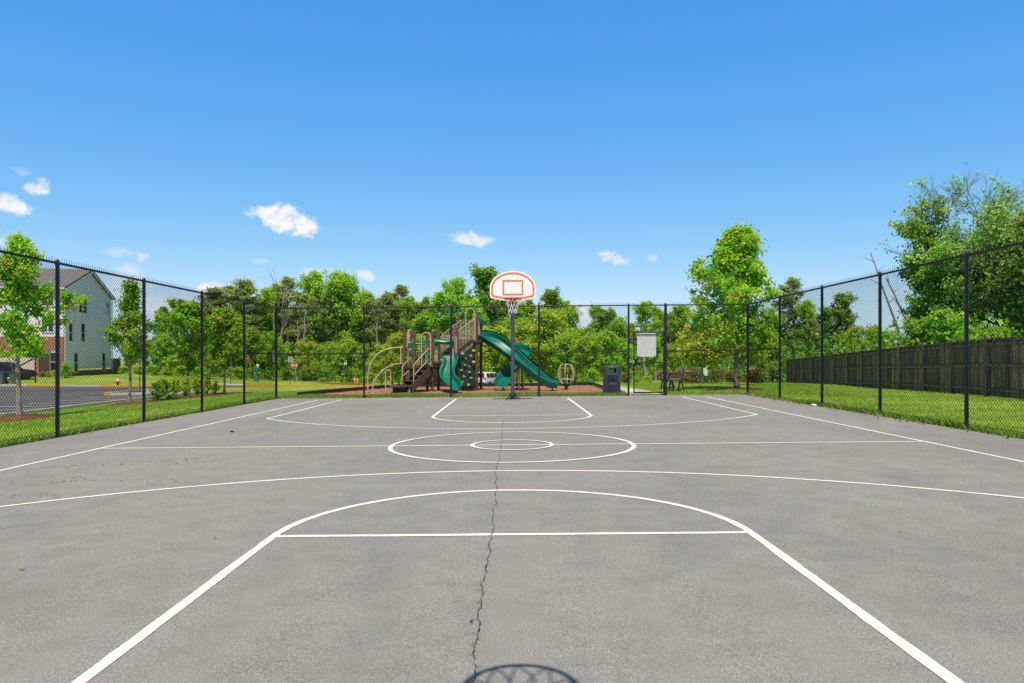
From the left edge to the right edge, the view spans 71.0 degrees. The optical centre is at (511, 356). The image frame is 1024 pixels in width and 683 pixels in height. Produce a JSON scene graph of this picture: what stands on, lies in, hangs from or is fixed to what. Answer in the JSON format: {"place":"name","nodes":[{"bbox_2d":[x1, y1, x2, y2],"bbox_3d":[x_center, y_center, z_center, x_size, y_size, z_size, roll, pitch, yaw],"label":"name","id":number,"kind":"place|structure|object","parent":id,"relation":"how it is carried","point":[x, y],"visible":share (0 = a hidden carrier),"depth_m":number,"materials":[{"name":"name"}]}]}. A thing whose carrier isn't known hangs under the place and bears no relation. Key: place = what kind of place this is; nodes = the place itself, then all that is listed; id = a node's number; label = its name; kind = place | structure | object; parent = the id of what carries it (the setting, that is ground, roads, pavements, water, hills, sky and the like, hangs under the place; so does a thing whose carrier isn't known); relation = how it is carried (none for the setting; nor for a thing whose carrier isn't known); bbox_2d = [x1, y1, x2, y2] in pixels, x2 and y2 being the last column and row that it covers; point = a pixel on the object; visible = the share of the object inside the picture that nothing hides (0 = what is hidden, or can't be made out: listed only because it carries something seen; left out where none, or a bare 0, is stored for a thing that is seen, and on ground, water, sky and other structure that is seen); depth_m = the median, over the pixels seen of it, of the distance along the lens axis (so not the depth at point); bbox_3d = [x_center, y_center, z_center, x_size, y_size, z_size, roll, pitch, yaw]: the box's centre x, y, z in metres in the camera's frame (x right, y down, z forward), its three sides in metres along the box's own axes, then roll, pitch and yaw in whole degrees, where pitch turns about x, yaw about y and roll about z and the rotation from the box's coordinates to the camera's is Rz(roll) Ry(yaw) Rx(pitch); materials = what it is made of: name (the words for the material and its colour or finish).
{"place":"outdoors","nodes":[
{"label":"outdoors","id":0,"kind":"place"},
{"bbox_2d":[0,389,154,413],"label":"parking lot","id":1,"kind":"structure","parent":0,"point":[44,401],"depth_m":42.69,"materials":[{"name":"grey asphalt"}]},
{"bbox_2d":[0,386,272,390],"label":"road","id":2,"kind":"structure","parent":0,"point":[43,388],"depth_m":55.52,"materials":[{"name":"grey asphalt"}]},
{"bbox_2d":[0,395,1023,682],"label":"basketball court","id":3,"kind":"object","parent":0,"point":[632,539],"visible":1,"depth_m":5.08,"materials":[{"name":"asphalt"}]},
{"bbox_2d":[0,247,276,445],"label":"chain link fence","id":4,"kind":"object","parent":3,"relation":"on","point":[57,264],"visible":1,"depth_m":14.68,"materials":[{"name":"black metal"}]},
{"bbox_2d":[275,302,748,398],"bbox_3d":[0.000,-0.180,24.200,15.994,3.375,0.113,0,0,0],"label":"chain link fence","id":5,"kind":"object","parent":3,"relation":"on","point":[665,305],"visible":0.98,"depth_m":24.17,"materials":[{"name":"black metal"}]},
{"bbox_2d":[629,331,665,392],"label":"gate","id":6,"kind":"structure","parent":5,"relation":"attached to","point":[638,362],"depth_m":24.17,"materials":[{"name":"black metal"}]},
{"bbox_2d":[637,333,655,356],"bbox_3d":[4.548,-0.410,24.252,0.642,0.803,0.014,0,0,0],"label":"sign panel","id":7,"kind":"object","parent":6,"relation":"attached to","point":[645,348],"visible":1,"depth_m":24.25,"materials":[{"name":"white plastic"}]},
{"bbox_2d":[490,271,535,397],"bbox_3d":[0.024,-0.558,22.028,1.370,3.995,2.764,0,0,0],"label":"basketball hoop","id":8,"kind":"object","parent":3,"relation":"on","point":[513,289],"visible":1,"depth_m":21.28,"materials":[{"name":"grey metal"}]},
{"bbox_2d":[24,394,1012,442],"bbox_3d":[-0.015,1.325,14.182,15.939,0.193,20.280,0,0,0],"label":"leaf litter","id":9,"kind":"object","parent":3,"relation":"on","point":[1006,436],"visible":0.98,"depth_m":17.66,"materials":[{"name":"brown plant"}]},
{"bbox_2d":[747,238,1023,437],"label":"chain link fence","id":10,"kind":"object","parent":3,"relation":"on","point":[966,261],"visible":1,"depth_m":14.69,"materials":[{"name":"black metal"}]},
{"bbox_2d":[0,362,1023,446],"bbox_3d":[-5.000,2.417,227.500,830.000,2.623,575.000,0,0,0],"label":"grass ground","id":11,"kind":"structure","parent":0,"point":[280,388],"depth_m":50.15,"materials":[{"name":"green plant"}]},
{"bbox_2d":[0,414,61,422],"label":"mulch bed","id":12,"kind":"object","parent":11,"relation":"on","point":[17,418],"visible":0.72,"depth_m":21.21,"materials":[{"name":"brown wood"}]},
{"bbox_2d":[0,230,90,414],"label":"maple tree","id":13,"kind":"object","parent":12,"relation":"on","point":[19,243],"visible":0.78,"depth_m":21.95,"materials":[{"name":"green plant"}]},
{"bbox_2d":[0,268,115,376],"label":"town house","id":14,"kind":"structure","parent":11,"relation":"on","point":[103,319],"depth_m":76.39,"materials":[{"name":"white"}]},
{"bbox_2d":[0,392,194,416],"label":"kerb","id":15,"kind":"structure","parent":11,"relation":"on","point":[66,407],"depth_m":33.73,"materials":[{"name":"concrete"}]},
{"bbox_2d":[106,400,157,405],"bbox_3d":[-16.819,2.092,32.013,2.630,0.293,2.476,0,0,0],"label":"mulch bed","id":16,"kind":"object","parent":11,"relation":"on","point":[131,402],"visible":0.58,"depth_m":31.40,"materials":[{"name":"brown wood"}]},
{"bbox_2d":[101,276,168,401],"bbox_3d":[-16.941,-0.724,32.264,2.510,5.750,3.012,0,0,9],"label":"maple tree","id":17,"kind":"object","parent":16,"relation":"on","point":[128,322],"visible":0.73,"depth_m":31.75,"materials":[{"name":"green plant"}]},
{"bbox_2d":[148,332,178,375],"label":"young tree","id":18,"kind":"object","parent":11,"relation":"on","point":[164,343],"visible":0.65,"depth_m":83.50,"materials":[{"name":"green plant"}]},
{"bbox_2d":[146,394,226,400],"bbox_3d":[-16.792,2.140,37.653,3.866,0.305,10.717,0,0,0],"label":"mulch bed","id":19,"kind":"object","parent":11,"relation":"on","point":[181,397],"visible":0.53,"depth_m":35.78,"materials":[{"name":"brown wood"}]},
{"bbox_2d":[156,376,178,398],"bbox_3d":[-16.592,1.523,34.632,1.180,1.211,0.975,0,0,4],"label":"bush","id":20,"kind":"object","parent":19,"relation":"on","point":[165,381],"visible":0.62,"depth_m":34.52,"materials":[{"name":"green plant"}]},
{"bbox_2d":[154,297,214,395],"bbox_3d":[-18.074,-0.544,39.901,2.872,5.605,3.268,0,0,30],"label":"maple tree","id":21,"kind":"object","parent":19,"relation":"on","point":[171,364],"visible":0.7,"depth_m":39.61,"materials":[{"name":"green plant"}]},
{"bbox_2d":[194,286,232,376],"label":"pine tree","id":22,"kind":"object","parent":11,"relation":"on","point":[215,290],"visible":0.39,"depth_m":100.92,"materials":[{"name":"green plant"}]},
{"bbox_2d":[216,392,245,393],"bbox_3d":[-17.121,2.212,43.188,2.652,0.203,3.108,0,0,0],"label":"mulch bed","id":23,"kind":"object","parent":11,"relation":"on","point":[229,392],"visible":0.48,"depth_m":42.78,"materials":[{"name":"brown wood"}]},
{"bbox_2d":[199,305,246,391],"bbox_3d":[-17.374,-0.438,42.893,2.458,5.391,2.447,0,0,44],"label":"maple tree","id":24,"kind":"object","parent":23,"relation":"on","point":[226,335],"visible":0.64,"depth_m":42.72,"materials":[{"name":"green plant"}]},
{"bbox_2d":[227,277,269,369],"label":"pine tree","id":25,"kind":"object","parent":11,"relation":"on","point":[244,288],"visible":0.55,"depth_m":104.89,"materials":[{"name":"green plant"}]},
{"bbox_2d":[235,324,265,377],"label":"young tree","id":26,"kind":"object","parent":11,"relation":"on","point":[248,344],"visible":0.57,"depth_m":87.56,"materials":[{"name":"green plant"}]},
{"bbox_2d":[252,284,278,369],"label":"woodland tree","id":27,"kind":"object","parent":11,"relation":"on","point":[269,299],"visible":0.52,"depth_m":107.56,"materials":[{"name":"green plant"}]},
{"bbox_2d":[253,330,286,379],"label":"young tree","id":28,"kind":"object","parent":11,"relation":"on","point":[271,346],"visible":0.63,"depth_m":85.65,"materials":[{"name":"green plant"}]},
{"bbox_2d":[273,344,293,373],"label":"young tree","id":29,"kind":"object","parent":11,"relation":"on","point":[285,360],"visible":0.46,"depth_m":89.75,"materials":[{"name":"green plant"}]},
{"bbox_2d":[270,276,303,370],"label":"pine tree","id":30,"kind":"object","parent":11,"relation":"on","point":[289,281],"visible":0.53,"depth_m":111.30,"materials":[{"name":"green plant"}]},
{"bbox_2d":[264,270,316,345],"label":"dead tree","id":31,"kind":"object","parent":11,"relation":"on","point":[283,330],"visible":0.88,"depth_m":92.20,"materials":[{"name":"brown plant"}]},
{"bbox_2d":[292,339,319,380],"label":"young tree","id":32,"kind":"object","parent":11,"relation":"on","point":[302,367],"visible":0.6,"depth_m":93.39,"materials":[{"name":"green plant"}]},
{"bbox_2d":[289,270,326,377],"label":"broadleaf tree","id":33,"kind":"object","parent":11,"relation":"on","point":[313,287],"visible":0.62,"depth_m":111.13,"materials":[{"name":"green plant"}]},
{"bbox_2d":[308,343,327,375],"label":"young tree","id":34,"kind":"object","parent":11,"relation":"on","point":[316,357],"visible":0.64,"depth_m":87.60,"materials":[{"name":"green plant"}]},
{"bbox_2d":[313,288,342,367],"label":"woodland tree","id":35,"kind":"object","parent":11,"relation":"on","point":[328,298],"visible":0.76,"depth_m":103.48,"materials":[{"name":"green plant"}]},
{"bbox_2d":[319,341,340,379],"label":"young tree","id":36,"kind":"object","parent":11,"relation":"on","point":[333,347],"visible":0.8,"depth_m":73.65,"materials":[{"name":"green plant"}]},
{"bbox_2d":[315,269,369,372],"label":"broadleaf tree","id":37,"kind":"object","parent":11,"relation":"on","point":[341,283],"visible":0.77,"depth_m":104.56,"materials":[{"name":"green plant"}]},
{"bbox_2d":[335,336,361,382],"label":"young tree","id":38,"kind":"object","parent":11,"relation":"on","point":[347,346],"visible":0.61,"depth_m":93.45,"materials":[{"name":"green plant"}]},
{"bbox_2d":[353,343,374,375],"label":"young tree","id":39,"kind":"object","parent":11,"relation":"on","point":[360,359],"visible":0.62,"depth_m":89.66,"materials":[{"name":"green plant"}]},
{"bbox_2d":[349,297,379,371],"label":"pine tree","id":40,"kind":"object","parent":11,"relation":"on","point":[369,319],"visible":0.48,"depth_m":106.80,"materials":[{"name":"green plant"}]},
{"bbox_2d":[357,286,379,372],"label":"woodland tree","id":41,"kind":"object","parent":11,"relation":"on","point":[369,295],"visible":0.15,"depth_m":109.47,"materials":[{"name":"green plant"}]},
{"bbox_2d":[367,342,395,384],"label":"young tree","id":42,"kind":"object","parent":11,"relation":"on","point":[385,360],"visible":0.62,"depth_m":81.56,"materials":[{"name":"green plant"}]},
{"bbox_2d":[382,330,418,383],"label":"young tree","id":43,"kind":"object","parent":11,"relation":"on","point":[395,338],"visible":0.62,"depth_m":83.00,"materials":[{"name":"green plant"}]},
{"bbox_2d":[396,295,423,340],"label":"woodland tree","id":44,"kind":"object","parent":11,"relation":"on","point":[411,324],"visible":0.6,"depth_m":101.42,"materials":[{"name":"green plant"}]},
{"bbox_2d":[401,300,427,352],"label":"broadleaf tree","id":45,"kind":"object","parent":11,"relation":"on","point":[415,312],"visible":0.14,"depth_m":105.20,"materials":[{"name":"green plant"}]},
{"bbox_2d":[173,361,674,382],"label":"undergrowth","id":46,"kind":"object","parent":11,"relation":"on","point":[579,376],"visible":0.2,"depth_m":99.48,"materials":[{"name":"green plant"}]},
{"bbox_2d":[281,291,327,380],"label":"pine tree","id":47,"kind":"object","parent":46,"relation":"on","point":[299,298],"visible":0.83,"depth_m":99.27,"materials":[{"name":"green plant"}]},
{"bbox_2d":[369,292,403,378],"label":"pine tree","id":48,"kind":"object","parent":46,"relation":"on","point":[386,300],"visible":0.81,"depth_m":103.08,"materials":[{"name":"green plant"}]},
{"bbox_2d":[381,284,414,373],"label":"pine tree","id":49,"kind":"object","parent":46,"relation":"on","point":[402,291],"visible":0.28,"depth_m":109.59,"materials":[{"name":"green plant"}]},
{"bbox_2d":[412,332,436,370],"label":"young tree","id":50,"kind":"object","parent":11,"relation":"on","point":[423,346],"visible":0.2,"depth_m":87.35,"materials":[{"name":"green plant"}]},
{"bbox_2d":[418,287,458,360],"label":"woodland tree","id":51,"kind":"object","parent":11,"relation":"on","point":[442,299],"visible":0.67,"depth_m":103.29,"materials":[{"name":"green plant"}]},
{"bbox_2d":[297,382,602,394],"bbox_3d":[-1.849,1.299,29.319,11.299,0.351,8.662,0,0,0],"label":"border edging","id":52,"kind":"object","parent":11,"relation":"on","point":[387,386],"visible":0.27,"depth_m":31.53,"materials":[{"name":"black plastic"}]},
{"bbox_2d":[441,275,474,336],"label":"broadleaf tree","id":53,"kind":"object","parent":11,"relation":"on","point":[454,284],"visible":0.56,"depth_m":107.36,"materials":[{"name":"green plant"}]},
{"bbox_2d":[321,385,602,394],"bbox_3d":[-1.796,1.336,29.400,11.090,0.180,8.300,0,0,0],"label":"playground surface","id":54,"kind":"object","parent":11,"relation":"on","point":[543,389],"visible":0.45,"depth_m":27.68,"materials":[{"name":"brown wood"}]},
{"bbox_2d":[367,308,558,392],"bbox_3d":[-1.835,-0.263,27.430,7.206,3.406,3.384,0,0,0],"label":"play structure","id":55,"kind":"object","parent":54,"relation":"on","point":[472,368],"visible":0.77,"depth_m":27.25,"materials":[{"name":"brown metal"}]},
{"bbox_2d":[459,298,489,341],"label":"broadleaf tree","id":56,"kind":"object","parent":11,"relation":"on","point":[478,310],"visible":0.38,"depth_m":97.48,"materials":[{"name":"green plant"}]},
{"bbox_2d":[464,263,508,355],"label":"broadleaf tree","id":57,"kind":"object","parent":11,"relation":"on","point":[485,277],"visible":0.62,"depth_m":102.53,"materials":[{"name":"green plant"}]},
{"bbox_2d":[152,299,827,379],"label":"wood undergrowth","id":58,"kind":"object","parent":11,"relation":"on","point":[637,358],"visible":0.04,"depth_m":113.42,"materials":[{"name":"green plant"}]},
{"bbox_2d":[468,325,516,372],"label":"young tree","id":59,"kind":"object","parent":11,"relation":"on","point":[501,358],"visible":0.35,"depth_m":85.45,"materials":[{"name":"green plant"}]},
{"bbox_2d":[490,315,526,366],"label":"young tree","id":60,"kind":"object","parent":11,"relation":"on","point":[507,328],"visible":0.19,"depth_m":87.09,"materials":[{"name":"green plant"}]},
{"bbox_2d":[508,318,552,382],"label":"young tree","id":61,"kind":"object","parent":11,"relation":"on","point":[522,331],"visible":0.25,"depth_m":83.29,"materials":[{"name":"green plant"}]},
{"bbox_2d":[515,307,576,377],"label":"young tree","id":62,"kind":"object","parent":11,"relation":"on","point":[556,328],"visible":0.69,"depth_m":80.63,"materials":[{"name":"green leaves"},{"name":"bark"}]},
{"bbox_2d":[532,286,562,356],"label":"broadleaf tree","id":63,"kind":"object","parent":11,"relation":"on","point":[549,297],"visible":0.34,"depth_m":97.31,"materials":[{"name":"green plant"}]},
{"bbox_2d":[550,330,588,382],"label":"young tree","id":64,"kind":"object","parent":11,"relation":"on","point":[568,343],"visible":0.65,"depth_m":77.47,"materials":[{"name":"green plant"}]},
{"bbox_2d":[561,303,583,377],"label":"broadleaf tree","id":65,"kind":"object","parent":11,"relation":"on","point":[572,314],"visible":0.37,"depth_m":95.36,"materials":[{"name":"green plant"}]},
{"bbox_2d":[567,326,597,381],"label":"young tree","id":66,"kind":"object","parent":11,"relation":"on","point":[584,331],"visible":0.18,"depth_m":91.20,"materials":[{"name":"green plant"}]},
{"bbox_2d":[568,332,605,381],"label":"young tree","id":67,"kind":"object","parent":11,"relation":"on","point":[583,344],"visible":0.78,"depth_m":73.56,"materials":[{"name":"green plant"}]},
{"bbox_2d":[591,307,615,379],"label":"broadleaf tree","id":68,"kind":"object","parent":11,"relation":"on","point":[605,325],"visible":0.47,"depth_m":101.28,"materials":[{"name":"green plant"}]},
{"bbox_2d":[591,329,625,373],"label":"young tree","id":69,"kind":"object","parent":11,"relation":"on","point":[605,339],"visible":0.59,"depth_m":75.23,"materials":[{"name":"green plant"}]},
{"bbox_2d":[603,365,620,393],"bbox_3d":[3.477,0.791,25.000,0.614,1.000,0.616,0,0,0],"label":"trash can","id":70,"kind":"object","parent":11,"relation":"on","point":[613,383],"visible":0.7,"depth_m":24.77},
{"bbox_2d":[606,316,627,363],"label":"broadleaf tree","id":71,"kind":"object","parent":11,"relation":"on","point":[619,327],"visible":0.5,"depth_m":91.31,"materials":[{"name":"green plant"}]},
{"bbox_2d":[615,341,636,375],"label":"young tree","id":72,"kind":"object","parent":11,"relation":"on","point":[624,347],"visible":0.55,"depth_m":79.44,"materials":[{"name":"green plant"}]},
{"bbox_2d":[630,300,661,375],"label":"woodland tree","id":73,"kind":"object","parent":11,"relation":"on","point":[640,312],"visible":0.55,"depth_m":81.50,"materials":[{"name":"green plant"}]},
{"bbox_2d":[637,335,662,380],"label":"young tree","id":74,"kind":"object","parent":11,"relation":"on","point":[652,369],"visible":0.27,"depth_m":71.61,"materials":[{"name":"green plant"}]},
{"bbox_2d":[650,308,663,380],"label":"woodland tree","id":75,"kind":"object","parent":11,"relation":"on","point":[656,314],"visible":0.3,"depth_m":91.64,"materials":[{"name":"green plant"}]},
{"bbox_2d":[659,342,683,377],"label":"young tree","id":76,"kind":"object","parent":11,"relation":"on","point":[670,354],"visible":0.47,"depth_m":65.74,"materials":[{"name":"green plant"}]},
{"bbox_2d":[667,305,692,344],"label":"broadleaf tree","id":77,"kind":"object","parent":11,"relation":"on","point":[678,320],"visible":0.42,"depth_m":91.58,"materials":[{"name":"green plant"}]},
{"bbox_2d":[688,382,718,383],"bbox_3d":[9.548,1.315,36.032,1.900,0.154,1.811,0,0,0],"label":"mulch bed","id":78,"kind":"object","parent":11,"relation":"on","point":[702,382],"visible":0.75,"depth_m":35.54,"materials":[{"name":"brown soil"}]},
{"bbox_2d":[670,323,734,381],"bbox_3d":[9.562,-0.314,35.769,3.777,3.347,3.479,0,0,35],"label":"maple tree","id":79,"kind":"object","parent":78,"relation":"on","point":[698,344],"visible":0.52,"depth_m":35.49,"materials":[{"name":"green plant"}]},
{"bbox_2d":[680,219,786,387],"bbox_3d":[8.378,-1.968,27.601,4.017,6.565,4.251,0,0,-17],"label":"maple tree","id":80,"kind":"object","parent":11,"relation":"on","point":[735,273],"visible":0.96,"depth_m":27.04,"materials":[{"name":"green plant"}]},
{"bbox_2d":[728,339,770,370],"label":"sapling","id":81,"kind":"object","parent":11,"relation":"on","point":[743,356],"visible":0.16,"depth_m":33.81,"materials":[{"name":"green plant"}]},
{"bbox_2d":[675,326,905,382],"bbox_3d":[34.358,0.116,72.001,41.362,5.804,24.304,0,0,0],"label":"thicket","id":82,"kind":"object","parent":11,"relation":"on","point":[743,371],"visible":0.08,"depth_m":63.86,"materials":[{"name":"green plant"}]},
{"bbox_2d":[768,277,818,355],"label":"pine tree","id":83,"kind":"object","parent":11,"relation":"on","point":[793,283],"visible":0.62,"depth_m":87.71,"materials":[{"name":"green plant"}]},
{"bbox_2d":[790,300,818,352],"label":"broadleaf tree","id":84,"kind":"object","parent":11,"relation":"on","point":[806,310],"visible":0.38,"depth_m":85.64,"materials":[{"name":"green plant"}]},
{"bbox_2d":[796,318,823,352],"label":"pine tree","id":85,"kind":"object","parent":11,"relation":"on","point":[816,330],"visible":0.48,"depth_m":75.60,"materials":[{"name":"green plant"}]},
{"bbox_2d":[816,306,836,354],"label":"broadleaf tree","id":86,"kind":"object","parent":11,"relation":"on","point":[831,322],"visible":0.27,"depth_m":83.60,"materials":[{"name":"green plant"}]},
{"bbox_2d":[823,290,859,352],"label":"broadleaf tree","id":87,"kind":"object","parent":11,"relation":"on","point":[836,310],"visible":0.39,"depth_m":77.46,"materials":[{"name":"green plant"}]},
{"bbox_2d":[834,324,883,349],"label":"young tree","id":88,"kind":"object","parent":11,"relation":"on","point":[858,329],"visible":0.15,"depth_m":71.72,"materials":[{"name":"green plant"}]},
{"bbox_2d":[787,336,1023,398],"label":"wooden fence","id":89,"kind":"object","parent":11,"relation":"on","point":[851,369],"visible":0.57,"depth_m":26.21,"materials":[{"name":"brown wood"}]},
{"bbox_2d":[791,304,1023,358],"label":"thicket","id":90,"kind":"object","parent":11,"relation":"on","point":[853,342],"visible":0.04,"depth_m":34.13,"materials":[{"name":"green plant"}]},
{"bbox_2d":[889,315,938,346],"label":"young tree","id":91,"kind":"object","parent":11,"relation":"on","point":[923,339],"visible":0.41,"depth_m":37.64,"materials":[{"name":"green plant"}]},
{"bbox_2d":[887,193,955,319],"bbox_3d":[25.475,-4.214,43.918,4.692,11.920,3.748,0,0,40],"label":"oak tree","id":92,"kind":"object","parent":11,"relation":"on","point":[915,229],"visible":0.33,"depth_m":43.86,"materials":[{"name":"green plant"}]},
{"bbox_2d":[910,307,974,345],"bbox_3d":[22.109,-0.544,37.092,2.908,4.126,3.500,0,0,10],"label":"young tree","id":93,"kind":"object","parent":11,"relation":"on","point":[947,326],"visible":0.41,"depth_m":36.55,"materials":[{"name":"green plant"}]},
{"bbox_2d":[900,230,993,341],"bbox_3d":[25.903,-2.822,42.266,5.102,9.024,5.984,0,0,44],"label":"oak tree","id":94,"kind":"object","parent":11,"relation":"on","point":[948,248],"visible":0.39,"depth_m":41.53,"materials":[{"name":"green plant"}]},
{"bbox_2d":[876,177,1023,293],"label":"half bare tree","id":95,"kind":"object","parent":11,"relation":"on","point":[906,251],"visible":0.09,"depth_m":50.09,"materials":[{"name":"green plant"}]},
{"bbox_2d":[894,163,1023,289],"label":"half bare tree","id":96,"kind":"object","parent":11,"relation":"on","point":[958,187],"visible":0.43,"depth_m":43.44,"materials":[{"name":"green plant"}]},
{"bbox_2d":[925,176,1023,325],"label":"half bare tree","id":97,"kind":"object","parent":11,"relation":"on","point":[994,207],"visible":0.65,"depth_m":39.49,"materials":[{"name":"green plant"}]},
{"bbox_2d":[932,222,1023,338],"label":"oak tree","id":98,"kind":"object","parent":11,"relation":"on","point":[986,285],"visible":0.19,"depth_m":39.66,"materials":[{"name":"green plant"}]},
{"bbox_2d":[956,202,1023,336],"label":"oak tree","id":99,"kind":"object","parent":11,"relation":"on","point":[1017,235],"visible":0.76,"depth_m":36.66,"materials":[{"name":"green plant"}]},
{"bbox_2d":[0,0,1023,361],"label":"sky","id":100,"kind":"structure","parent":0,"point":[593,150],"materials":[{"name":"blue"}]},
{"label":"driveway","id":101,"kind":"structure","parent":0,"visible":0},
{"bbox_2d":[0,362,36,379],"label":"parked car","id":102,"kind":"object","parent":101,"relation":"on","point":[21,374],"visible":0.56,"depth_m":67.15,"materials":[{"name":"paint"}]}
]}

